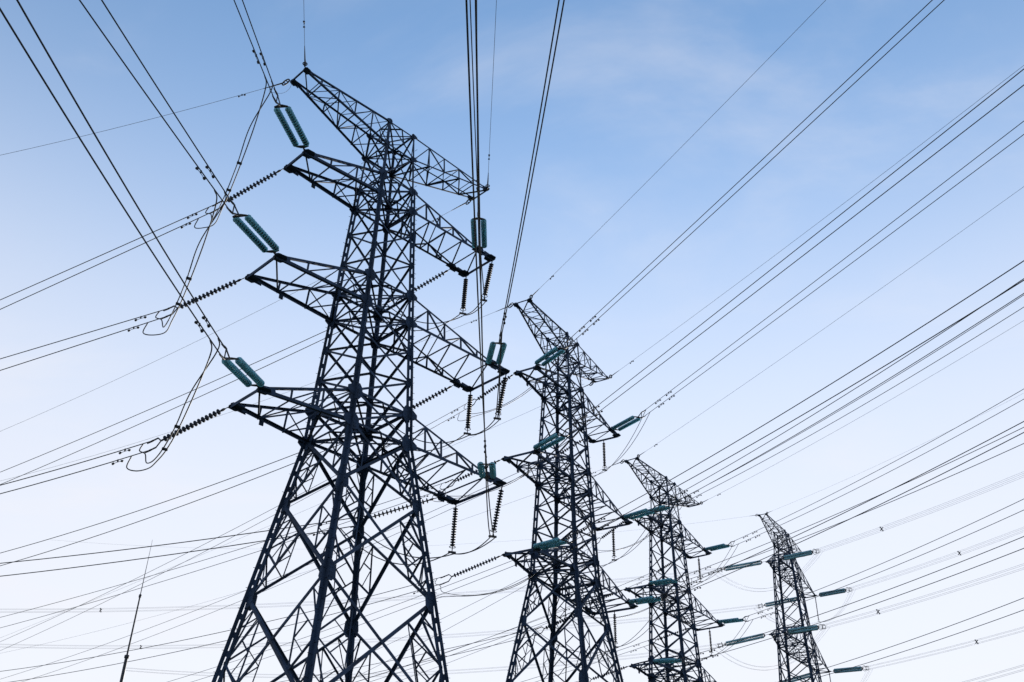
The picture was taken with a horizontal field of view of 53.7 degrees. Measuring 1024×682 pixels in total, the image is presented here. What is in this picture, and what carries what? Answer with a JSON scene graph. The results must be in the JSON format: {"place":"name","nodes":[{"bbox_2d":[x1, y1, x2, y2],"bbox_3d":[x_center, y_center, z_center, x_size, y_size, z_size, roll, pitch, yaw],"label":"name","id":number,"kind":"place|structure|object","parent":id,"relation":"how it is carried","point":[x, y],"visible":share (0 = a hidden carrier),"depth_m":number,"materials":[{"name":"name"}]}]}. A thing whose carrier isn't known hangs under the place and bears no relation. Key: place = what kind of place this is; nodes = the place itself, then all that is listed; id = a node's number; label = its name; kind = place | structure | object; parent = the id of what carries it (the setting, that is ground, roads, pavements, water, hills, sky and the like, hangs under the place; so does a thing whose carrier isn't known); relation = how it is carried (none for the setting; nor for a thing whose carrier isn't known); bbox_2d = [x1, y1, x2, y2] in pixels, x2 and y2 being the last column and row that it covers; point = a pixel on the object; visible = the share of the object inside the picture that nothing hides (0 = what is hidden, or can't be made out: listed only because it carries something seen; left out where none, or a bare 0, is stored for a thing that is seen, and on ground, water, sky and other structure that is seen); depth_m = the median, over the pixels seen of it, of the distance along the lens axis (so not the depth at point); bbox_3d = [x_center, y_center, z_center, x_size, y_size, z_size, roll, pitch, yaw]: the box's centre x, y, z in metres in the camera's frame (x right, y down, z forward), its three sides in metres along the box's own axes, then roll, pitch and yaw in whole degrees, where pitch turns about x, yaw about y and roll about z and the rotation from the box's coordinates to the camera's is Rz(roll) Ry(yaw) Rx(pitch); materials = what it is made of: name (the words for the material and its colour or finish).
{"place":"outdoors","nodes":[
{"label":"outdoors","id":0,"kind":"place"},
{"bbox_2d":[0,0,1023,681],"label":"sky","id":1,"kind":"structure","parent":0,"point":[625,165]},
{"label":"ground","id":2,"kind":"structure","parent":0,"visible":0},
{"bbox_2d":[120,544,151,681],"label":"lightning mast","id":3,"kind":"object","parent":2,"relation":"on","point":[126,656],"visible":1,"depth_m":55.80,"materials":[{"name":"metal"}]},
{"bbox_2d":[212,67,509,681],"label":"lattice pylon","id":4,"kind":"object","parent":2,"relation":"on","point":[307,442],"visible":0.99,"depth_m":45.02,"materials":[{"name":"metal"}]},
{"bbox_2d":[3,79,291,154],"bbox_3d":[-52.960,-11.712,64.619,87.379,12.281,0.257,-8,-34,14],"label":"earth wire","id":5,"kind":"object","parent":4,"relation":"attached to","point":[284,84],"visible":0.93,"depth_m":51.94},
{"bbox_2d":[145,407,228,452],"bbox_3d":[-13.636,3.719,42.609,4.788,1.133,0.262,-17,-37,26],"label":"insulator string","id":6,"kind":"object","parent":4,"relation":"attached to","point":[195,423],"visible":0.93,"depth_m":42.64,"materials":[{"name":"ceramic"}]},
{"bbox_2d":[0,450,147,493],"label":"power cable","id":7,"kind":"object","parent":6,"relation":"attached to","point":[117,460],"visible":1,"depth_m":45.17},
{"bbox_2d":[126,339,211,471],"bbox_3d":[-13.251,3.220,39.260,0.772,1.792,11.758,19,-37,-25],"label":"jumper cable","id":8,"kind":"object","parent":7,"relation":"hanging from","point":[183,417],"visible":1,"depth_m":37.40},
{"bbox_2d":[0,441,148,485],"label":"power cable","id":9,"kind":"object","parent":6,"relation":"attached to","point":[80,462],"visible":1,"depth_m":45.23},
{"bbox_2d":[139,337,219,463],"bbox_3d":[-13.213,3.013,39.356,0.370,2.225,10.742,18,-36,-25],"label":"jumper cable","id":10,"kind":"object","parent":9,"relation":"hanging from","point":[175,426],"visible":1,"depth_m":37.52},
{"bbox_2d":[161,277,244,318],"bbox_3d":[-13.882,-1.949,45.678,4.799,1.004,0.262,-14,-36,22],"label":"insulator string","id":11,"kind":"object","parent":4,"relation":"attached to","point":[211,293],"visible":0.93,"depth_m":45.71,"materials":[{"name":"ceramic"}]},
{"bbox_2d":[0,317,162,370],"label":"power cable","id":12,"kind":"object","parent":11,"relation":"attached to","point":[133,327],"visible":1,"depth_m":48.03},
{"bbox_2d":[143,189,216,335],"bbox_3d":[-13.779,-2.517,42.333,0.876,1.783,11.275,18,-36,-25],"label":"jumper cable","id":13,"kind":"object","parent":12,"relation":"hanging from","point":[191,275],"visible":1,"depth_m":40.63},
{"bbox_2d":[0,309,164,358],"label":"power cable","id":14,"kind":"object","parent":11,"relation":"attached to","point":[140,317],"visible":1,"depth_m":48.19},
{"bbox_2d":[155,191,226,327],"bbox_3d":[-13.716,-2.734,42.420,0.409,2.227,10.352,18,-36,-24],"label":"jumper cable","id":15,"kind":"object","parent":11,"relation":"hanging from","point":[187,278],"visible":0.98,"depth_m":40.57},
{"bbox_2d":[219,344,264,389],"bbox_3d":[-10.286,1.172,38.406,0.810,1.373,4.655,-1,-33,3],"label":"insulator string","id":16,"kind":"object","parent":4,"relation":"attached to","point":[243,365],"visible":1,"depth_m":38.31,"materials":[{"name":"teal glass"}]},
{"bbox_2d":[0,8,220,353],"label":"power cable","id":17,"kind":"object","parent":16,"relation":"attached to","point":[197,322],"visible":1,"depth_m":27.33,"materials":[{"name":"metal"}]},
{"bbox_2d":[16,0,222,343],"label":"power cable","id":18,"kind":"object","parent":16,"relation":"attached to","point":[86,120],"visible":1,"depth_m":27.37,"materials":[{"name":"metal"}]},
{"bbox_2d":[211,168,283,212],"bbox_3d":[-12.919,-7.392,49.601,4.804,1.014,0.263,-17,-37,26],"label":"insulator string","id":19,"kind":"object","parent":4,"relation":"attached to","point":[251,186],"visible":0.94,"depth_m":49.61,"materials":[{"name":"ceramic"}]},
{"bbox_2d":[0,212,210,309],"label":"power cable","id":20,"kind":"object","parent":19,"relation":"attached to","point":[182,226],"visible":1,"depth_m":53.48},
{"bbox_2d":[0,205,212,299],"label":"power cable","id":21,"kind":"object","parent":19,"relation":"attached to","point":[187,217],"visible":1,"depth_m":53.55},
{"bbox_2d":[226,198,278,256],"bbox_3d":[-10.616,-4.457,41.510,0.810,1.280,4.681,-5,-33,10],"label":"insulator string","id":22,"kind":"object","parent":4,"relation":"attached to","point":[252,236],"visible":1,"depth_m":41.51,"materials":[{"name":"teal glass"}]},
{"bbox_2d":[79,0,227,206],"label":"power cable","id":23,"kind":"object","parent":22,"relation":"attached to","point":[200,171],"visible":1,"depth_m":34.60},
{"bbox_2d":[101,0,228,197],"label":"power cable","id":24,"kind":"object","parent":22,"relation":"attached to","point":[210,171],"visible":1,"depth_m":34.73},
{"bbox_2d":[272,88,308,152],"bbox_3d":[-10.036,-9.771,45.698,0.810,1.239,4.681,-2,-33,5],"label":"insulator string","id":25,"kind":"object","parent":4,"relation":"attached to","point":[294,122],"visible":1,"depth_m":45.73,"materials":[{"name":"teal glass"}]},
{"bbox_2d":[234,0,272,94],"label":"power cable","id":26,"kind":"object","parent":25,"relation":"attached to","point":[256,56],"visible":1,"depth_m":41.45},
{"bbox_2d":[194,75,266,228],"bbox_3d":[-12.825,-7.857,46.444,0.809,1.715,11.154,18,-36,-24],"label":"jumper cable","id":27,"kind":"object","parent":26,"relation":"hanging from","point":[241,160],"visible":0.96,"depth_m":44.76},
{"bbox_2d":[242,0,275,89],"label":"power cable","id":28,"kind":"object","parent":25,"relation":"attached to","point":[261,54],"visible":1,"depth_m":41.77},
{"bbox_2d":[205,80,272,219],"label":"jumper cable","id":29,"kind":"object","parent":28,"relation":"hanging from","point":[239,163],"visible":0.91,"depth_m":44.93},
{"bbox_2d":[350,497,436,527],"bbox_3d":[-5.705,8.398,49.669,4.784,1.143,0.262,-9,-34,16],"label":"insulator string","id":30,"kind":"object","parent":4,"relation":"attached to","point":[403,507],"visible":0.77,"depth_m":49.68,"materials":[{"name":"ceramic"}]},
{"bbox_2d":[0,518,349,563],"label":"power cable","id":31,"kind":"object","parent":30,"relation":"attached to","point":[166,544],"visible":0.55,"depth_m":52.90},
{"bbox_2d":[0,526,350,576],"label":"power cable","id":32,"kind":"object","parent":30,"relation":"attached to","point":[165,555],"visible":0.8,"depth_m":52.74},
{"bbox_2d":[388,269,449,302],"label":"insulator string","id":33,"kind":"object","parent":4,"relation":"attached to","point":[430,280],"visible":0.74,"depth_m":56.06,"materials":[{"name":"ceramic"}]},
{"bbox_2d":[0,315,372,484],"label":"power cable","id":34,"kind":"object","parent":33,"relation":"attached to","point":[177,406],"visible":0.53,"depth_m":65.59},
{"bbox_2d":[1,303,384,471],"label":"power cable","id":35,"kind":"object","parent":33,"relation":"attached to","point":[177,397],"visible":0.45,"depth_m":65.76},
{"bbox_2d":[387,385,453,418],"bbox_3d":[-4.815,3.381,53.493,4.752,1.262,0.262,-19,-38,29],"label":"insulator string","id":36,"kind":"object","parent":4,"relation":"attached to","point":[429,397],"visible":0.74,"depth_m":53.27,"materials":[{"name":"ceramic"}]},
{"bbox_2d":[0,438,358,565],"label":"power cable","id":37,"kind":"object","parent":36,"relation":"attached to","point":[169,510],"visible":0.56,"depth_m":62.07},
{"bbox_2d":[1,419,382,552],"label":"power cable","id":38,"kind":"object","parent":36,"relation":"attached to","point":[167,500],"visible":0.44,"depth_m":62.25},
{"bbox_2d":[448,505,457,552],"bbox_3d":[-2.834,9.117,49.224,0.392,2.491,0.334,-16,-36,25],"label":"hanging insulator","id":39,"kind":"object","parent":4,"relation":"hanging from","point":[453,532],"visible":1,"depth_m":49.11,"materials":[{"name":"ceramic"}]},
{"bbox_2d":[364,454,494,558],"bbox_3d":[-3.085,8.209,47.113,3.917,2.253,10.982,25,-39,-32],"label":"jumper cable","id":40,"kind":"object","parent":39,"relation":"hanging from","point":[465,552],"visible":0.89,"depth_m":46.97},
{"bbox_2d":[464,392,472,434],"bbox_3d":[-2.248,3.729,52.584,0.392,2.491,0.334,-16,-36,25],"label":"hanging insulator","id":41,"kind":"object","parent":4,"relation":"hanging from","point":[469,411],"visible":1,"depth_m":52.47,"materials":[{"name":"ceramic"}]},
{"bbox_2d":[471,212,486,248],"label":"insulator string","id":42,"kind":"object","parent":4,"relation":"attached to","point":[483,232],"visible":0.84,"depth_m":51.98,"materials":[{"name":"teal glass"}]},
{"bbox_2d":[469,0,476,188],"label":"power cable","id":43,"kind":"object","parent":42,"relation":"attached to","point":[473,87],"visible":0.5,"depth_m":42.57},
{"bbox_2d":[477,462,495,478],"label":"insulator string","id":44,"kind":"object","parent":4,"relation":"attached to","point":[481,469],"visible":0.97,"depth_m":44.59,"materials":[{"name":"teal glass"}]},
{"bbox_2d":[465,0,485,445],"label":"power cable","id":45,"kind":"object","parent":44,"relation":"attached to","point":[466,5],"visible":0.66,"depth_m":26.18,"materials":[{"name":"metal"}]},
{"bbox_2d":[475,0,485,458],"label":"power cable","id":46,"kind":"object","parent":44,"relation":"attached to","point":[476,47],"visible":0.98,"depth_m":26.63,"materials":[{"name":"metal"}]},
{"bbox_2d":[480,261,493,301],"bbox_3d":[-1.315,-3.227,54.154,0.699,2.495,0.334,-17,-37,26],"label":"hanging insulator","id":47,"kind":"object","parent":4,"relation":"hanging from","point":[488,277],"visible":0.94,"depth_m":54.07,"materials":[{"name":"ceramic"}]},
{"bbox_2d":[488,486,503,537],"bbox_3d":[-0.715,7.973,47.363,0.699,2.495,0.334,-17,-37,26],"label":"hanging insulator","id":48,"kind":"object","parent":4,"relation":"hanging from","point":[498,504],"visible":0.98,"depth_m":47.25,"materials":[{"name":"ceramic"}]},
{"bbox_2d":[340,459,490,564],"bbox_3d":[-3.298,8.442,46.778,3.970,2.077,11.801,24,-39,-32],"label":"jumper cable","id":49,"kind":"object","parent":48,"relation":"hanging from","point":[449,552],"visible":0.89,"depth_m":47.18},
{"bbox_2d":[486,334,506,364],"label":"insulator string","id":50,"kind":"object","parent":4,"relation":"attached to","point":[491,350],"visible":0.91,"depth_m":48.69,"materials":[{"name":"teal glass"}]},
{"bbox_2d":[501,0,559,329],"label":"power cable","id":51,"kind":"object","parent":50,"relation":"attached to","point":[532,155],"visible":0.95,"depth_m":35.14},
{"bbox_2d":[500,0,564,339],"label":"power cable","id":52,"kind":"object","parent":50,"relation":"attached to","point":[504,322],"visible":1,"depth_m":35.08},
{"bbox_2d":[379,333,501,450],"bbox_3d":[-2.581,3.406,50.510,3.162,1.989,12.155,21,-37,-28],"label":"jumper cable","id":53,"kind":"object","parent":52,"relation":"hanging from","point":[496,405],"visible":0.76,"depth_m":48.93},
{"bbox_2d":[493,374,507,419],"bbox_3d":[-0.551,2.803,51.080,0.699,2.495,0.334,-17,-37,26],"label":"hanging insulator","id":54,"kind":"object","parent":4,"relation":"hanging from","point":[503,385],"visible":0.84,"depth_m":51.04,"materials":[{"name":"ceramic"}]},
{"bbox_2d":[501,299,637,681],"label":"lattice pylon","id":55,"kind":"object","parent":2,"relation":"on","point":[574,573],"visible":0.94,"depth_m":67.66,"materials":[{"name":"metal"}]},
{"bbox_2d":[440,554,504,584],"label":"insulator string","id":56,"kind":"object","parent":55,"relation":"attached to","point":[480,564],"visible":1,"depth_m":63.20,"materials":[{"name":"ceramic"}]},
{"bbox_2d":[0,577,440,671],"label":"power cable","id":57,"kind":"object","parent":56,"relation":"attached to","point":[209,634],"visible":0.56,"depth_m":72.22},
{"bbox_2d":[12,584,439,681],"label":"power cable","id":58,"kind":"object","parent":56,"relation":"attached to","point":[214,643],"visible":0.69,"depth_m":72.15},
{"bbox_2d":[445,459,501,488],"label":"insulator string","id":59,"kind":"object","parent":55,"relation":"attached to","point":[463,477],"visible":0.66,"depth_m":66.69,"materials":[{"name":"ceramic"}]},
{"bbox_2d":[0,482,444,617],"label":"power cable","id":60,"kind":"object","parent":59,"relation":"attached to","point":[208,558],"visible":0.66,"depth_m":77.82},
{"bbox_2d":[1,488,444,627],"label":"power cable","id":61,"kind":"object","parent":59,"relation":"attached to","point":[210,566],"visible":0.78,"depth_m":77.73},
{"bbox_2d":[472,373,514,405],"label":"insulator string","id":62,"kind":"object","parent":55,"relation":"attached to","point":[491,389],"visible":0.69,"depth_m":70.69,"materials":[{"name":"ceramic"}]},
{"bbox_2d":[0,409,465,650],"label":"power cable","id":63,"kind":"object","parent":62,"relation":"attached to","point":[223,541],"visible":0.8,"depth_m":89.48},
{"bbox_2d":[0,403,466,641],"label":"power cable","id":64,"kind":"object","parent":62,"relation":"attached to","point":[236,527],"visible":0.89,"depth_m":88.52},
{"bbox_2d":[533,427,569,451],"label":"insulator string","id":65,"kind":"object","parent":55,"relation":"attached to","point":[551,443],"visible":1,"depth_m":62.59,"materials":[{"name":"teal glass"}]},
{"bbox_2d":[570,69,1023,426],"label":"power cable","id":66,"kind":"object","parent":65,"relation":"attached to","point":[593,409],"visible":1,"depth_m":43.47,"materials":[{"name":"metal"}]},
{"bbox_2d":[570,85,1023,433],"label":"power cable","id":67,"kind":"object","parent":65,"relation":"attached to","point":[596,414],"visible":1,"depth_m":43.31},
{"bbox_2d":[534,340,568,366],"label":"insulator string","id":68,"kind":"object","parent":55,"relation":"attached to","point":[548,354],"visible":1,"depth_m":66.86,"materials":[{"name":"teal glass"}]},
{"bbox_2d":[569,0,932,339],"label":"power cable","id":69,"kind":"object","parent":68,"relation":"attached to","point":[590,320],"visible":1,"depth_m":49.32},
{"bbox_2d":[568,0,943,345],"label":"power cable","id":70,"kind":"object","parent":68,"relation":"attached to","point":[598,319],"visible":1,"depth_m":49.13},
{"bbox_2d":[533,534,572,549],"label":"insulator string","id":71,"kind":"object","parent":55,"relation":"attached to","point":[550,543],"visible":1,"depth_m":59.44,"materials":[{"name":"teal glass"}]},
{"bbox_2d":[572,260,1023,533],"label":"power cable","id":72,"kind":"object","parent":71,"relation":"attached to","point":[808,397],"visible":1,"depth_m":41.93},
{"bbox_2d":[573,280,1023,540],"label":"power cable","id":73,"kind":"object","parent":71,"relation":"attached to","point":[807,411],"visible":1,"depth_m":42.00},
{"bbox_2d":[543,438,585,460],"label":"insulator string","id":74,"kind":"object","parent":55,"relation":"attached to","point":[568,448],"visible":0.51,"depth_m":78.36,"materials":[{"name":"ceramic"}]},
{"bbox_2d":[2,465,533,678],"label":"power cable","id":75,"kind":"object","parent":74,"relation":"attached to","point":[267,581],"visible":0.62,"depth_m":101.00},
{"bbox_2d":[23,469,535,681],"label":"power cable","id":76,"kind":"object","parent":74,"relation":"attached to","point":[265,590],"visible":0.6,"depth_m":100.43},
{"bbox_2d":[612,410,644,431],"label":"insulator string","id":77,"kind":"object","parent":55,"relation":"attached to","point":[626,422],"visible":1,"depth_m":74.60,"materials":[{"name":"teal glass"}]},
{"bbox_2d":[645,121,1023,409],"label":"power cable","id":78,"kind":"object","parent":77,"relation":"attached to","point":[843,259],"visible":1,"depth_m":55.69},
{"bbox_2d":[645,134,1023,415],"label":"power cable","id":79,"kind":"object","parent":77,"relation":"attached to","point":[669,398],"visible":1,"depth_m":55.76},
{"bbox_2d":[624,505,658,519],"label":"insulator string","id":80,"kind":"object","parent":55,"relation":"attached to","point":[639,513],"visible":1,"depth_m":71.57,"materials":[{"name":"teal glass"}]},
{"bbox_2d":[659,293,1023,510],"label":"power cable","id":81,"kind":"object","parent":80,"relation":"attached to","point":[846,404],"visible":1,"depth_m":54.47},
{"bbox_2d":[659,278,1023,504],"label":"power cable","id":82,"kind":"object","parent":80,"relation":"attached to","point":[682,492],"visible":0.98,"depth_m":55.58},
{"bbox_2d":[628,593,666,604],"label":"insulator string","id":83,"kind":"object","parent":55,"relation":"attached to","point":[644,600],"visible":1,"depth_m":67.70,"materials":[{"name":"teal glass"}]},
{"bbox_2d":[666,432,1023,599],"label":"power cable","id":84,"kind":"object","parent":83,"relation":"attached to","point":[846,520],"visible":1,"depth_m":52.16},
{"bbox_2d":[666,421,1023,592],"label":"power cable","id":85,"kind":"object","parent":83,"relation":"attached to","point":[850,509],"visible":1,"depth_m":52.01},
{"bbox_2d":[609,65,1023,378],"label":"earth wire","id":86,"kind":"object","parent":55,"relation":"attached to","point":[814,225],"visible":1,"depth_m":61.94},
{"bbox_2d":[623,457,724,681],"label":"lattice pylon","id":87,"kind":"object","parent":2,"relation":"on","point":[678,616],"visible":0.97,"depth_m":91.12,"materials":[{"name":"metal"}]},
{"bbox_2d":[648,502,674,513],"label":"insulator string","id":88,"kind":"object","parent":87,"relation":"attached to","point":[664,506],"visible":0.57,"depth_m":87.14,"materials":[{"name":"teal glass"}]},
{"bbox_2d":[675,307,1023,506],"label":"power cable","id":89,"kind":"object","parent":88,"relation":"attached to","point":[855,409],"visible":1,"depth_m":68.01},
{"bbox_2d":[675,295,1023,501],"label":"power cable","id":90,"kind":"object","parent":88,"relation":"attached to","point":[870,391],"visible":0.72,"depth_m":67.03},
{"bbox_2d":[649,576,683,585],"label":"insulator string","id":91,"kind":"object","parent":87,"relation":"attached to","point":[663,581],"visible":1,"depth_m":83.38,"materials":[{"name":"teal glass"}]},
{"bbox_2d":[683,427,1023,575],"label":"power cable","id":92,"kind":"object","parent":91,"relation":"attached to","point":[853,506],"visible":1,"depth_m":68.00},
{"bbox_2d":[685,443,1023,580],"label":"power cable","id":93,"kind":"object","parent":91,"relation":"attached to","point":[862,513],"visible":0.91,"depth_m":66.40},
{"bbox_2d":[653,657,687,663],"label":"insulator string","id":94,"kind":"object","parent":87,"relation":"attached to","point":[668,660],"visible":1,"depth_m":80.23,"materials":[{"name":"teal glass"}]},
{"bbox_2d":[686,536,1023,656],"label":"power cable","id":95,"kind":"object","parent":94,"relation":"attached to","point":[858,600],"visible":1,"depth_m":63.96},
{"bbox_2d":[690,548,1023,661],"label":"power cable","id":96,"kind":"object","parent":94,"relation":"attached to","point":[713,656],"visible":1,"depth_m":63.71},
{"bbox_2d":[705,541,733,550],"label":"insulator string","id":97,"kind":"object","parent":87,"relation":"attached to","point":[717,547],"visible":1,"depth_m":94.94,"materials":[{"name":"teal glass"}]},
{"bbox_2d":[734,389,1022,540],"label":"power cable","id":98,"kind":"object","parent":97,"relation":"attached to","point":[877,470],"visible":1,"depth_m":77.64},
{"bbox_2d":[734,399,1023,545],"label":"power cable","id":99,"kind":"object","parent":97,"relation":"attached to","point":[884,474],"visible":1,"depth_m":76.83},
{"bbox_2d":[718,616,747,623],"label":"insulator string","id":100,"kind":"object","parent":87,"relation":"attached to","point":[731,620],"visible":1,"depth_m":91.83,"materials":[{"name":"teal glass"}]},
{"bbox_2d":[748,499,1022,615],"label":"power cable","id":101,"kind":"object","parent":100,"relation":"attached to","point":[886,561],"visible":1,"depth_m":75.91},
{"bbox_2d":[749,510,1022,620],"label":"power cable","id":102,"kind":"object","parent":100,"relation":"attached to","point":[888,568],"visible":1,"depth_m":75.63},
{"bbox_2d":[758,513,829,681],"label":"lattice pylon","id":103,"kind":"object","parent":2,"relation":"on","point":[780,570],"visible":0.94,"depth_m":163.07,"materials":[{"name":"metal"}]},
{"bbox_2d":[717,560,766,571],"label":"insulator string","id":104,"kind":"object","parent":103,"relation":"attached to","point":[740,565],"visible":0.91,"depth_m":161.69,"materials":[{"name":"blue glass"}]},
{"bbox_2d":[718,634,768,647],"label":"insulator string","id":105,"kind":"object","parent":103,"relation":"attached to","point":[749,639],"visible":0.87,"depth_m":153.63,"materials":[{"name":"blue glass"}]},
{"bbox_2d":[782,549,816,559],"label":"insulator string","id":106,"kind":"object","parent":103,"relation":"attached to","point":[798,555],"visible":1,"depth_m":157.32,"materials":[{"name":"blue glass"}]},
{"bbox_2d":[786,624,825,633],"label":"insulator string","id":107,"kind":"object","parent":103,"relation":"attached to","point":[812,627],"visible":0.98,"depth_m":148.31,"materials":[{"name":"blue glass"}]},
{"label":"insulator string","id":108,"kind":"object","parent":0,"visible":0},
{"bbox_2d":[779,598,1022,681],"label":"power cable","id":109,"kind":"object","parent":108,"relation":"attached to","point":[908,640],"visible":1,"depth_m":71.64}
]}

